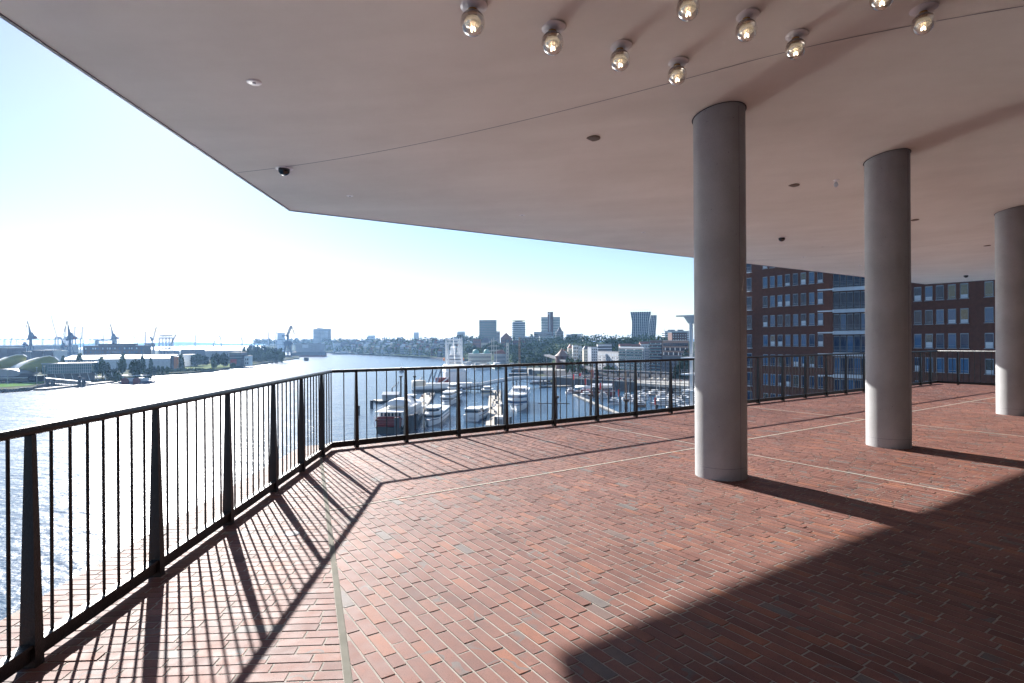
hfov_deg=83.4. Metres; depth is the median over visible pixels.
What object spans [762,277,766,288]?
window
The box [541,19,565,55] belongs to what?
ceiling lamp
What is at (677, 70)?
ceiling lamp
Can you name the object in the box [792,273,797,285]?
window
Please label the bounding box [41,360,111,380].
glass theatre
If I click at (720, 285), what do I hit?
concrete column
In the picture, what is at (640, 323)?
leaning glass tower
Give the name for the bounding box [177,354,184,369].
poplar tree
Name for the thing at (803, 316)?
window
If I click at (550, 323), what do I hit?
glass office tower
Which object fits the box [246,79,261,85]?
ceiling spotlight
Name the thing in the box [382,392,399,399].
white pontoon shed
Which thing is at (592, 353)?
white apartment block
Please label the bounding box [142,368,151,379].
tree
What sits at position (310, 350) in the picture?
floating dock
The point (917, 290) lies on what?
window
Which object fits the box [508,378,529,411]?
excursion ship
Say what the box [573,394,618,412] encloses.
diagonal jetty
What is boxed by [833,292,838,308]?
window
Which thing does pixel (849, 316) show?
window
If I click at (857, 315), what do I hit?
window
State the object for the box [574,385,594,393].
canopied launch
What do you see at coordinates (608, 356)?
grey apartment block
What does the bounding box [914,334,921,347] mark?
window
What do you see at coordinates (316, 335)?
apartment highrise
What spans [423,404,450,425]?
tour boat
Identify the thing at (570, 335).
terraced offices
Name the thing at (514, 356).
tree
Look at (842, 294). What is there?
window
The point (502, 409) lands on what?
mooring pile
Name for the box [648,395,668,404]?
motor yacht
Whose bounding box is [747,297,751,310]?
window
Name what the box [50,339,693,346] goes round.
hills
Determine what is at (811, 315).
window
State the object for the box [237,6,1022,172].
ceiling joint
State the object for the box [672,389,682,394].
motor yacht
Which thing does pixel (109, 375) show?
bush
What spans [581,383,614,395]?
lightship restaurant
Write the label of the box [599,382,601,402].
red flag
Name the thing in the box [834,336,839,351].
window
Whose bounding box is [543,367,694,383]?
promenade
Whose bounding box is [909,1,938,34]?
ceiling lamp
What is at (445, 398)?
tour boat
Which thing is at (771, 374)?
window
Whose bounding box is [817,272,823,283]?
window
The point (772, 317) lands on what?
window
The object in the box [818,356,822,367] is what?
window
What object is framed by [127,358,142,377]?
tree
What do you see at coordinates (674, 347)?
apartment row
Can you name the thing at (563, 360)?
rail viaduct
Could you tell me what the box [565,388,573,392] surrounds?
motor yacht
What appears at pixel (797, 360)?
window
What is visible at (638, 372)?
rail viaduct
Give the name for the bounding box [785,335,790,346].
window
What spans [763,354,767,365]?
window
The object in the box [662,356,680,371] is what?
roof terrace block
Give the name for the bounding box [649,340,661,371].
tall balcony block
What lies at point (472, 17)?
ceiling lamp
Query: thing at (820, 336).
window
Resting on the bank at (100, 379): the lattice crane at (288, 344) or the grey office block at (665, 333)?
the lattice crane at (288, 344)
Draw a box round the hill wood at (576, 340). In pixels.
[503,333,667,357]
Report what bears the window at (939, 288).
in the brick office building at (954, 316)
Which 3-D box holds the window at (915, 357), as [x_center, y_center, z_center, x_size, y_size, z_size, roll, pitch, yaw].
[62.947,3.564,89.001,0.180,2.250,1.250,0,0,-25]
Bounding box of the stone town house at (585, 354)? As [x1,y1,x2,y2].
[582,346,589,361]
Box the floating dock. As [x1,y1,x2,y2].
[291,342,326,356]
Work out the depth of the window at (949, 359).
84.77 m
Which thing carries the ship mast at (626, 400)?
in the water
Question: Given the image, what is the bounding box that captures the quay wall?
[555,377,694,394]
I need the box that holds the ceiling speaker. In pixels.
[586,135,599,140]
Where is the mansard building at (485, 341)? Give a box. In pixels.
[481,338,489,347]
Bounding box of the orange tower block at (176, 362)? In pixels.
[174,356,178,368]
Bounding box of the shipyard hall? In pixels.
[0,345,78,356]
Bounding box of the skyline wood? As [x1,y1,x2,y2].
[251,335,482,344]
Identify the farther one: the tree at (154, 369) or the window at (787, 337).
the tree at (154, 369)
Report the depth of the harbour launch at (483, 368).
779.34 m
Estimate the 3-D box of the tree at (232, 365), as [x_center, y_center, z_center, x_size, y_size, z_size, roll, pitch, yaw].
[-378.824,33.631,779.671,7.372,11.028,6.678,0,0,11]
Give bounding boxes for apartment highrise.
[313,328,322,342]
[320,328,330,341]
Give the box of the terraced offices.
[565,334,577,340]
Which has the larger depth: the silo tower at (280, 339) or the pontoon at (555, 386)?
the silo tower at (280, 339)
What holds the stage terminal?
on the harbour footbridge
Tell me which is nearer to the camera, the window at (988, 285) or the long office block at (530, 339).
the window at (988, 285)
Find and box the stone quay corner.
[527,368,570,375]
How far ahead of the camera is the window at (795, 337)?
102.25 m
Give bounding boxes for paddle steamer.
[373,376,426,433]
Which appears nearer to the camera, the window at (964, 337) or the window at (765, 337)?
the window at (964, 337)
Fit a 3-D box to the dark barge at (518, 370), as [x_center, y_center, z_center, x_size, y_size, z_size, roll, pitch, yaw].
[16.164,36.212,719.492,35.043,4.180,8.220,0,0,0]
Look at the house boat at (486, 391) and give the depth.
397.29 m
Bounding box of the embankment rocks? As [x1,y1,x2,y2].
[0,381,76,392]
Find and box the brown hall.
[0,348,25,358]
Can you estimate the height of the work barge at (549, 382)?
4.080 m
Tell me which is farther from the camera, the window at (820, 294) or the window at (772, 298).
the window at (772, 298)
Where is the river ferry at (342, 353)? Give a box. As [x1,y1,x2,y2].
[332,351,353,354]
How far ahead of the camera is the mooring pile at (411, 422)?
241.41 m
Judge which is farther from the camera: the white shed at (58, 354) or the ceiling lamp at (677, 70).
the white shed at (58, 354)
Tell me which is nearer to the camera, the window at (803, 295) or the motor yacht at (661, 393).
the window at (803, 295)
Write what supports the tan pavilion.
on the pontoon at (429, 390)
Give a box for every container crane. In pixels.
[53,326,66,344]
[64,327,75,344]
[72,326,83,352]
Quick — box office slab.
[534,332,551,335]
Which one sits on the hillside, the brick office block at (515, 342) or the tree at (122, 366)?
the brick office block at (515, 342)
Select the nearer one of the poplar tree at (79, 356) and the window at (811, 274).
the window at (811, 274)
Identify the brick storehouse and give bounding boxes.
[83,344,150,354]
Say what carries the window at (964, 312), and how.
in the brick office building at (954, 316)
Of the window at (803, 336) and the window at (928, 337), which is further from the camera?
the window at (803, 336)
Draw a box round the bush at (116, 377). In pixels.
[111,372,122,382]
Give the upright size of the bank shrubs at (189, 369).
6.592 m
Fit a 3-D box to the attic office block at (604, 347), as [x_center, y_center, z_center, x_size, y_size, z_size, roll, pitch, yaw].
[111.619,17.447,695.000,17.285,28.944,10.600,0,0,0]
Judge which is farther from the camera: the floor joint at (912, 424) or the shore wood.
the shore wood
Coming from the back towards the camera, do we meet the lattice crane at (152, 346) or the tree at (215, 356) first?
the lattice crane at (152, 346)
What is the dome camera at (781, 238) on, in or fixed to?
attached to the ceiling
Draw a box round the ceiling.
[0,0,1023,283]
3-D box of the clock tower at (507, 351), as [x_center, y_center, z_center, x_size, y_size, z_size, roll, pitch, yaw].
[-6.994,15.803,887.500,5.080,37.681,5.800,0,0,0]
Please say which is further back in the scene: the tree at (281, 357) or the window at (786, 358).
the tree at (281, 357)
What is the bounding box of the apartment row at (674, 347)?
[662,340,688,355]
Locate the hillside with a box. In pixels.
[265,341,693,366]
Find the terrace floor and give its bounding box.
[0,383,1023,682]
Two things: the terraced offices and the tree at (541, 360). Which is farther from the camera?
the terraced offices
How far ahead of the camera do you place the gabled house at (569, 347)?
820.00 m
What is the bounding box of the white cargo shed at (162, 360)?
[65,354,177,368]
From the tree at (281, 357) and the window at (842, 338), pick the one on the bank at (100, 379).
the tree at (281, 357)
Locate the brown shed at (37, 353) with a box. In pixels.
[32,350,56,358]
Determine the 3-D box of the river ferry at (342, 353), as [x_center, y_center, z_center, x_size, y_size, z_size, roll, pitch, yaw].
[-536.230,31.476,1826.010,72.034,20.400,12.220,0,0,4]
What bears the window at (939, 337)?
in the brick office building at (954, 316)
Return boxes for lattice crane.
[50,315,57,344]
[145,326,156,354]
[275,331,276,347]
[282,325,294,356]
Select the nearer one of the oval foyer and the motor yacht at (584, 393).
the motor yacht at (584, 393)
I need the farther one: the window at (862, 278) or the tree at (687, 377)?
the tree at (687, 377)
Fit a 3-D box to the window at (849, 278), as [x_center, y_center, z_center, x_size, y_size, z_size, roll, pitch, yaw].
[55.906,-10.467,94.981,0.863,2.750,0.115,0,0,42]
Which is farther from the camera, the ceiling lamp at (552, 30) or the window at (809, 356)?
the window at (809, 356)
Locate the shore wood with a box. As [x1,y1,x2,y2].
[308,341,470,355]
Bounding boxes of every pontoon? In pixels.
[34,381,113,390]
[373,399,389,403]
[408,356,442,359]
[412,389,447,391]
[418,392,434,423]
[485,390,502,425]
[539,385,571,387]
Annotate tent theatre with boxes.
[0,354,26,368]
[8,355,58,371]
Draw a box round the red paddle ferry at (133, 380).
[119,375,155,383]
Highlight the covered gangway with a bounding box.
[45,376,91,386]
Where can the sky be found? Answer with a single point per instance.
(108, 216)
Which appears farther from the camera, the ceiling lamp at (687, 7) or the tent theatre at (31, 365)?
the tent theatre at (31, 365)
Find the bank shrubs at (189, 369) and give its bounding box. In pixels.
[142,368,214,372]
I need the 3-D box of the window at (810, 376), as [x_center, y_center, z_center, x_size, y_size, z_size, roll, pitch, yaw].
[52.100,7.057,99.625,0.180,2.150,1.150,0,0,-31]
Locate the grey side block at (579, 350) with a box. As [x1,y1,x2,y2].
[578,346,581,359]
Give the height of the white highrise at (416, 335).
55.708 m
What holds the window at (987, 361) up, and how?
in the brick office building at (954, 316)
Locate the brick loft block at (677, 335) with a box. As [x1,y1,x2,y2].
[668,332,686,339]
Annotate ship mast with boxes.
[538,370,568,418]
[586,364,594,415]
[623,371,628,411]
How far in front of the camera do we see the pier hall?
900.00 m
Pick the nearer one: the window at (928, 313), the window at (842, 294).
the window at (928, 313)
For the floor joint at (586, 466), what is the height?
0.016 m
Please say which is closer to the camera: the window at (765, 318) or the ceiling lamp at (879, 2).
the ceiling lamp at (879, 2)
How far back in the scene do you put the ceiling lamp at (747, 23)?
4.91 m
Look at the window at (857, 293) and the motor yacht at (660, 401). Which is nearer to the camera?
the window at (857, 293)
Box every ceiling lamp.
[460,0,487,37]
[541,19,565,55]
[610,39,632,71]
[667,56,688,85]
[676,0,699,21]
[735,8,759,41]
[785,29,808,59]
[869,0,893,10]
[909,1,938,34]
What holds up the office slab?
on the hillside
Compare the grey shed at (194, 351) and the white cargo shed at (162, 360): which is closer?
the white cargo shed at (162, 360)
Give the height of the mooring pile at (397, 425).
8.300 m
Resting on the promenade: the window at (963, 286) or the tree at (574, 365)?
the tree at (574, 365)
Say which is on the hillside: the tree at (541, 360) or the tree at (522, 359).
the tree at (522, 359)
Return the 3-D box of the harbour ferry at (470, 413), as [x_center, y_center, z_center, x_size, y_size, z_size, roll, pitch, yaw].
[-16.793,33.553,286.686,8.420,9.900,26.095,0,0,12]
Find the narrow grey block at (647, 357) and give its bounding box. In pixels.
[645,348,648,370]
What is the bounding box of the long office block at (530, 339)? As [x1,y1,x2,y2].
[519,336,538,342]
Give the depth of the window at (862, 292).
93.76 m
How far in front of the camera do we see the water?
255.80 m
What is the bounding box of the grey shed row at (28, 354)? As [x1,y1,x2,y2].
[21,351,31,360]
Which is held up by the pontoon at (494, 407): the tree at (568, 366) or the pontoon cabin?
the pontoon cabin
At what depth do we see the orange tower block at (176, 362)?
815.00 m
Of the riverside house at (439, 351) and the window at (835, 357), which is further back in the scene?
the riverside house at (439, 351)
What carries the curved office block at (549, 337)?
on the hillside
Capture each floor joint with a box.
[320,460,351,682]
[330,397,994,510]
[593,425,973,495]
[753,407,1023,436]
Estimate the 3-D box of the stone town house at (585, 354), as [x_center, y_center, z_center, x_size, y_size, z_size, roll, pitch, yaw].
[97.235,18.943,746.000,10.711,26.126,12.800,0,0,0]
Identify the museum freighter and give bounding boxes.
[442,338,465,381]
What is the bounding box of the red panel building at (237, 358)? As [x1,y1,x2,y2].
[229,352,246,365]
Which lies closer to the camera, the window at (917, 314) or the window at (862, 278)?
the window at (917, 314)
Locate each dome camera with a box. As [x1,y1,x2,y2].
[275,166,292,175]
[778,236,786,240]
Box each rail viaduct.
[544,354,600,373]
[598,370,683,378]
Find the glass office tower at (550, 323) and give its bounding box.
[541,312,559,336]
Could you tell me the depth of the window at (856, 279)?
94.33 m
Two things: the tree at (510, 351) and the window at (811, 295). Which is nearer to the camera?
the window at (811, 295)
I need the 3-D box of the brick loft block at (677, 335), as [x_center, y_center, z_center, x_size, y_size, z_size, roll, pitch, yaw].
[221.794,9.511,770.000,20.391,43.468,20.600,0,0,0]
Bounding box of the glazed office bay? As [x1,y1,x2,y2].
[817,274,864,390]
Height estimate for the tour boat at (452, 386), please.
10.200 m
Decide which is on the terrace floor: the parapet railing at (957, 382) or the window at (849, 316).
the parapet railing at (957, 382)
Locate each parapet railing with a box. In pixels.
[0,370,332,682]
[330,350,936,447]
[937,350,995,385]
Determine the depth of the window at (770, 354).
106.01 m
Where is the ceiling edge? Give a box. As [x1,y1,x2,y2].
[0,13,987,284]
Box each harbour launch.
[464,361,474,365]
[475,364,489,369]
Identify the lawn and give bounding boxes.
[0,381,43,386]
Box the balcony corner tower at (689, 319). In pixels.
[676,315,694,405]
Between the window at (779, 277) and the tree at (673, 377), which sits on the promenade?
the tree at (673, 377)
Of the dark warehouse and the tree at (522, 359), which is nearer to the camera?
the tree at (522, 359)
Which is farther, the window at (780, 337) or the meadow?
the meadow
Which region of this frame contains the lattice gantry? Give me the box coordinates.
[158,335,178,354]
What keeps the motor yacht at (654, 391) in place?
on the water
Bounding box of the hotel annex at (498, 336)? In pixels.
[497,331,499,342]
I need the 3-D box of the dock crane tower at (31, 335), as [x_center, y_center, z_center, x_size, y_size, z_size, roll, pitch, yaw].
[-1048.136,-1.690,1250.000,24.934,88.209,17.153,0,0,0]
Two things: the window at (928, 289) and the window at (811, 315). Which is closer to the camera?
the window at (928, 289)
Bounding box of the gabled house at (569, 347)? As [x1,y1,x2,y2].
[567,344,571,358]
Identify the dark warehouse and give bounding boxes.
[340,342,359,349]
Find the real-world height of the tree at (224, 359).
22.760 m
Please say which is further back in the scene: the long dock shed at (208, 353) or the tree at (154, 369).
the long dock shed at (208, 353)
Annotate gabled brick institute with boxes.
[501,333,511,346]
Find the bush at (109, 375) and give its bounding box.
[105,368,118,380]
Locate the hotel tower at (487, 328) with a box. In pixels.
[479,320,496,342]
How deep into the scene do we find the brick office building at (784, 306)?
103.45 m
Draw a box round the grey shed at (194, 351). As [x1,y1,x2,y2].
[180,349,204,355]
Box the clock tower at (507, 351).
[506,340,508,363]
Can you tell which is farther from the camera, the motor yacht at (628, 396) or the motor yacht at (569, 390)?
the motor yacht at (569, 390)
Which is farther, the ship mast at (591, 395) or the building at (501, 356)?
the building at (501, 356)
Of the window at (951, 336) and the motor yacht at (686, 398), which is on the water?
the motor yacht at (686, 398)
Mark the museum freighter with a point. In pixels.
(452, 357)
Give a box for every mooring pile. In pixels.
[394,417,398,433]
[408,414,414,432]
[414,413,417,428]
[501,404,503,414]
[620,396,621,410]
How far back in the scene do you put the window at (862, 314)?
93.72 m
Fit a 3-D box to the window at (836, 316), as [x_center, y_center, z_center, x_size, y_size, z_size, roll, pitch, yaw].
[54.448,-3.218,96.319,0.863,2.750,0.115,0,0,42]
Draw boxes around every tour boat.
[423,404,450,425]
[440,390,461,404]
[447,383,462,391]
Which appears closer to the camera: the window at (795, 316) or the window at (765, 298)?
the window at (795, 316)
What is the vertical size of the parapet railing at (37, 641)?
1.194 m
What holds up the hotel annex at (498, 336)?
on the hillside
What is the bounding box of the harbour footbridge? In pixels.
[413,374,577,390]
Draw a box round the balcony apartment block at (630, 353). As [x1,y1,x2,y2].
[618,347,643,370]
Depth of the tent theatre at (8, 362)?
595.95 m
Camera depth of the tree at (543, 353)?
864.57 m
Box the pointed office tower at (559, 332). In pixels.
[556,326,563,339]
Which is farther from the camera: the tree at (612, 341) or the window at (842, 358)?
the tree at (612, 341)
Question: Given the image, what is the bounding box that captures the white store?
[244,355,252,365]
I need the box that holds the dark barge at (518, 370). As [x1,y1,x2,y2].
[511,369,526,371]
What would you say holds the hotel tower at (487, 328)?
on the hillside
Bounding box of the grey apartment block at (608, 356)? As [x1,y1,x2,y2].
[598,351,618,369]
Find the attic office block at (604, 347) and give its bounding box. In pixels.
[597,344,611,350]
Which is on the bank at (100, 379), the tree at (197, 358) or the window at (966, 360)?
the tree at (197, 358)
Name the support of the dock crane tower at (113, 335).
on the bank at (100, 379)
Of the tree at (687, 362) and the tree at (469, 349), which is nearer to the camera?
the tree at (687, 362)
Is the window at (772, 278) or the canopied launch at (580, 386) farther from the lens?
the canopied launch at (580, 386)
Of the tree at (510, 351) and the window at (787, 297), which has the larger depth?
the tree at (510, 351)
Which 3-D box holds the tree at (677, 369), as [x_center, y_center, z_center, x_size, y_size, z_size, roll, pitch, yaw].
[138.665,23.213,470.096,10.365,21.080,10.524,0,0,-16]
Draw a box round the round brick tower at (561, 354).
[555,348,568,368]
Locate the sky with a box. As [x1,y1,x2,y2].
[0,18,693,344]
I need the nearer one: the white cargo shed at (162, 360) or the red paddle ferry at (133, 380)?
the red paddle ferry at (133, 380)
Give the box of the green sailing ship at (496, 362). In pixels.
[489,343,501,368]
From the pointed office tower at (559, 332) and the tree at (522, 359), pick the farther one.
the pointed office tower at (559, 332)
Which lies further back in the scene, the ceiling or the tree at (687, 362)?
the tree at (687, 362)
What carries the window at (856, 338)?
in the glazed office bay
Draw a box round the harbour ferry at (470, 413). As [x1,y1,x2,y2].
[463,406,489,421]
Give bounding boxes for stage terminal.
[426,382,471,388]
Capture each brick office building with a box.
[746,264,833,399]
[911,280,995,382]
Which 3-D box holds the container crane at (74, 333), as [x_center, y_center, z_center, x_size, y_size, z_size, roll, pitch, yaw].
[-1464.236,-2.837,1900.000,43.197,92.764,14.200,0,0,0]
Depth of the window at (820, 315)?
98.31 m
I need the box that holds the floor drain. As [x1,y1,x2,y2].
[285,531,299,535]
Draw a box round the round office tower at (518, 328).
[511,320,525,342]
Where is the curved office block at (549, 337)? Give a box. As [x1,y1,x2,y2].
[539,336,554,343]
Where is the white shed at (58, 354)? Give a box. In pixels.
[53,350,67,362]
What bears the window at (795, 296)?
in the brick office building at (784, 306)
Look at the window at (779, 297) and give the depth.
104.88 m
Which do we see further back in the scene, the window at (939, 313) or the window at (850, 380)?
the window at (850, 380)
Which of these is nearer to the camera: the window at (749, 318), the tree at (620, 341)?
the window at (749, 318)
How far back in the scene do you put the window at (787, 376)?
103.53 m
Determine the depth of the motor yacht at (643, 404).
329.75 m
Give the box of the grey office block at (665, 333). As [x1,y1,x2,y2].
[662,330,688,339]
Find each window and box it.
[746,264,751,272]
[746,278,751,291]
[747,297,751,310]
[747,315,751,329]
[747,334,751,347]
[747,353,751,365]
[747,372,751,385]
[747,391,751,399]
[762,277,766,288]
[762,296,767,307]
[763,315,767,326]
[763,335,767,345]
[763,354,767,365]
[763,374,767,384]
[769,276,774,287]
[770,295,774,306]
[770,315,775,326]
[770,335,774,345]
[770,354,774,365]
[771,374,775,385]
[777,275,782,286]
[777,295,782,306]
[777,315,782,326]
[778,335,782,346]
[784,274,789,286]
[784,294,789,306]
[785,314,789,326]
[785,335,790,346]
[785,357,790,366]
[785,375,790,386]
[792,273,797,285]
[792,334,798,346]
[793,294,798,305]
[793,314,797,325]
[793,357,798,366]
[793,375,798,386]
[800,293,805,305]
[800,334,806,346]
[801,272,806,284]
[801,314,806,325]
[801,356,806,366]
[808,313,814,325]
[809,272,814,283]
[809,292,814,304]
[809,334,814,346]
[809,356,813,367]
[810,376,815,388]
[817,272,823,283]
[817,292,822,304]
[817,313,822,325]
[817,334,823,346]
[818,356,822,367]
[818,376,822,388]
[833,274,838,287]
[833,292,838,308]
[834,314,839,330]
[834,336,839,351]
[834,379,839,390]
[835,357,839,373]
[840,275,845,286]
[840,292,845,308]
[840,314,845,329]
[840,336,846,351]
[841,357,844,373]
[841,379,843,389]
[847,276,852,286]
[847,292,852,308]
[847,314,852,329]
[847,336,852,351]
[847,357,852,373]
[849,379,852,388]
[854,276,859,285]
[854,291,859,307]
[854,313,859,329]
[854,335,859,351]
[854,357,860,373]
[854,379,860,388]
[861,277,864,285]
[861,291,864,307]
[861,313,864,329]
[861,335,864,351]
[913,287,920,301]
[914,310,921,324]
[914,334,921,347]
[915,357,921,371]
[924,310,933,324]
[925,286,932,300]
[925,334,933,348]
[925,357,932,371]
[935,285,944,300]
[935,309,943,324]
[935,334,944,348]
[936,358,944,372]
[947,284,955,299]
[947,333,956,348]
[948,309,956,323]
[948,358,955,372]
[959,308,968,323]
[959,333,969,348]
[959,358,969,373]
[960,283,968,298]
[983,281,993,297]
[984,333,994,348]
[984,359,994,374]
[985,307,994,322]
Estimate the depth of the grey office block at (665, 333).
1250.00 m
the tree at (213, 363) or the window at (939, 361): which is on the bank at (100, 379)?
the tree at (213, 363)
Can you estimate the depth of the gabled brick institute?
1180.00 m
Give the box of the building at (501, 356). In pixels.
[494,350,505,363]
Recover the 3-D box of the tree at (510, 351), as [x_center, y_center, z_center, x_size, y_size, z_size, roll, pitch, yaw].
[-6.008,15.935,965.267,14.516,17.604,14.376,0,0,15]
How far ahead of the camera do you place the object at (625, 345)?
681.02 m
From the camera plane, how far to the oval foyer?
545.00 m
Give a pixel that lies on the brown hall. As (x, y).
(5, 352)
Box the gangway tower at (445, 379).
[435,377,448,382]
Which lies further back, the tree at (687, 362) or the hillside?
the hillside
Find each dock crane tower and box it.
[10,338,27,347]
[25,320,36,350]
[59,337,66,349]
[64,320,76,355]
[108,324,118,343]
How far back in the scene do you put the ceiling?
6.26 m
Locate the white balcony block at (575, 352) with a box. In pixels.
[572,345,578,359]
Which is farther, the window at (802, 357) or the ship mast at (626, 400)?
the ship mast at (626, 400)
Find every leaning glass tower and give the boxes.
[630,310,650,339]
[648,315,656,338]
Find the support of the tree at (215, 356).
on the bank at (100, 379)
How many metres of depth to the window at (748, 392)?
110.52 m
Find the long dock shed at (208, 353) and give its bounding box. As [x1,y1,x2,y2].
[205,350,241,358]
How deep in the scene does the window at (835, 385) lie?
96.33 m
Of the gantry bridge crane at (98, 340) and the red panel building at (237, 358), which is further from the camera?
the gantry bridge crane at (98, 340)
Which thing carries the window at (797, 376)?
in the brick office building at (784, 306)
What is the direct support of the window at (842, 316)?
in the glazed office bay
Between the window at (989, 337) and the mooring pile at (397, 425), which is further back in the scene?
the mooring pile at (397, 425)
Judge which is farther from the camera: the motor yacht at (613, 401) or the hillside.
the hillside
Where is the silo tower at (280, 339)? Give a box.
[277,333,284,351]
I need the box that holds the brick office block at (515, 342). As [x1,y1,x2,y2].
[512,340,525,347]
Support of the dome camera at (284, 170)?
attached to the ceiling
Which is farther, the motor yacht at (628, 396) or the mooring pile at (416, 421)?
the motor yacht at (628, 396)
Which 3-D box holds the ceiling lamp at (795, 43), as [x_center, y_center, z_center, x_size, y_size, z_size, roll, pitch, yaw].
[2.643,-2.745,5.349,0.224,0.224,0.224,0,0,0]
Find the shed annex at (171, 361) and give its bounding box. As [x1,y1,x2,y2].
[170,355,178,368]
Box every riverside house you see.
[400,346,404,353]
[437,349,441,356]
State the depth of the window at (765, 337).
107.39 m
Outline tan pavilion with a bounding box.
[412,380,425,388]
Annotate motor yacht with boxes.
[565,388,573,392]
[577,391,590,396]
[607,398,618,404]
[622,393,633,398]
[631,391,648,396]
[637,393,647,399]
[638,400,645,406]
[641,379,649,392]
[646,390,659,393]
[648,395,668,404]
[655,391,664,396]
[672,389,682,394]
[674,400,686,404]
[678,395,688,401]
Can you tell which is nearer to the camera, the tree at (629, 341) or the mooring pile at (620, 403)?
the mooring pile at (620, 403)
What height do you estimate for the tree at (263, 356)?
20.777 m
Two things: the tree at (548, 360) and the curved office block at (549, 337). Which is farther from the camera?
the curved office block at (549, 337)
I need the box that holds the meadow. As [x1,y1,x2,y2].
[185,364,229,368]
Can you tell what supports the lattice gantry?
on the bank at (100, 379)
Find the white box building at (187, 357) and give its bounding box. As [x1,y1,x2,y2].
[183,354,196,365]
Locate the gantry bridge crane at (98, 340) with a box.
[95,339,116,345]
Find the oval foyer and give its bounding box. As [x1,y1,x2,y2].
[0,368,46,381]
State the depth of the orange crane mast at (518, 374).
635.00 m
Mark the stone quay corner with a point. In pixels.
(530, 371)
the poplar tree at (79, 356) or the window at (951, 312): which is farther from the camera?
the poplar tree at (79, 356)
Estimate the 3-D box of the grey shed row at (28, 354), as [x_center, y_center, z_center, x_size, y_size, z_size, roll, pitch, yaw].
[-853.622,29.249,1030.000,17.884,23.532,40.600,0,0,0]
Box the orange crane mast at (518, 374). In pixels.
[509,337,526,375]
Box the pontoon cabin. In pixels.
[495,415,502,423]
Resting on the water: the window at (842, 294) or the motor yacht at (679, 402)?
the motor yacht at (679, 402)
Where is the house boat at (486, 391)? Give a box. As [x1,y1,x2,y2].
[481,386,492,396]
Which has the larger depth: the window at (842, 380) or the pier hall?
the pier hall
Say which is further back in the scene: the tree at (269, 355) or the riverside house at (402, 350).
the riverside house at (402, 350)
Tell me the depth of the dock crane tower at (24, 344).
1349.04 m
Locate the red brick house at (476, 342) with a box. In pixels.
[473,339,480,347]
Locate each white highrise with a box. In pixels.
[413,332,418,340]
[457,331,464,335]
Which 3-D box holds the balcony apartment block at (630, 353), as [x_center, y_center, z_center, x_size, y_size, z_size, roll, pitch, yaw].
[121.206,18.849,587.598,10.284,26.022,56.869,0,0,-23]
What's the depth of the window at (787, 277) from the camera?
103.53 m
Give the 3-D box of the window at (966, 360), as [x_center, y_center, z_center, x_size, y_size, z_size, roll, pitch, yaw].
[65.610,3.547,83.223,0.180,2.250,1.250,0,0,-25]
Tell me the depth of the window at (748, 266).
110.29 m
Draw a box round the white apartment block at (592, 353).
[588,346,597,367]
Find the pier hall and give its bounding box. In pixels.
[468,349,490,363]
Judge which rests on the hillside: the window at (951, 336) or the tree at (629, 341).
the tree at (629, 341)
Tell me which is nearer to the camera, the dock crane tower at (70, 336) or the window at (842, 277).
the window at (842, 277)
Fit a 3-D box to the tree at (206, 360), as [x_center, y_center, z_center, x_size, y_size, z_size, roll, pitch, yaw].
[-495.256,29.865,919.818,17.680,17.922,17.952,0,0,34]
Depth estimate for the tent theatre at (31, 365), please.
556.14 m
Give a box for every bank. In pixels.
[0,349,298,390]
[329,352,555,381]
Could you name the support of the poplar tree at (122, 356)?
on the bank at (100, 379)
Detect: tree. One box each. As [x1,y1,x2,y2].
[75,353,82,361]
[95,361,110,377]
[117,359,126,373]
[119,353,125,371]
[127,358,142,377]
[140,354,145,370]
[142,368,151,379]
[149,357,152,368]
[152,365,156,375]
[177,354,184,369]
[189,353,203,365]
[202,355,209,364]
[210,353,220,365]
[210,358,216,367]
[218,352,229,365]
[230,362,235,369]
[248,351,255,360]
[254,351,262,360]
[260,352,266,360]
[266,352,272,360]
[272,351,278,360]
[277,352,285,360]
[465,346,473,353]
[497,343,503,348]
[504,347,512,354]
[510,353,518,363]
[517,355,526,363]
[537,357,545,366]
[540,350,545,358]
[544,357,550,366]
[565,357,569,372]
[570,356,575,372]
[576,359,582,372]
[607,337,616,351]
[617,337,625,350]
[625,339,633,343]
[672,363,683,378]
[676,361,685,378]
[681,349,689,378]
[685,365,689,378]
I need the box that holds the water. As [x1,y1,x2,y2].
[0,345,694,619]
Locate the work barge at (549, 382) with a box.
[530,380,551,383]
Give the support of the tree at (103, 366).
on the bank at (100, 379)
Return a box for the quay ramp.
[637,380,689,388]
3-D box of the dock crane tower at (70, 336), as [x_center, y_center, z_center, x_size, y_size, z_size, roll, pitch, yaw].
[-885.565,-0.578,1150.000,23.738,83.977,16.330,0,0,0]
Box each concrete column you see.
[692,101,747,481]
[863,148,911,448]
[994,205,1023,415]

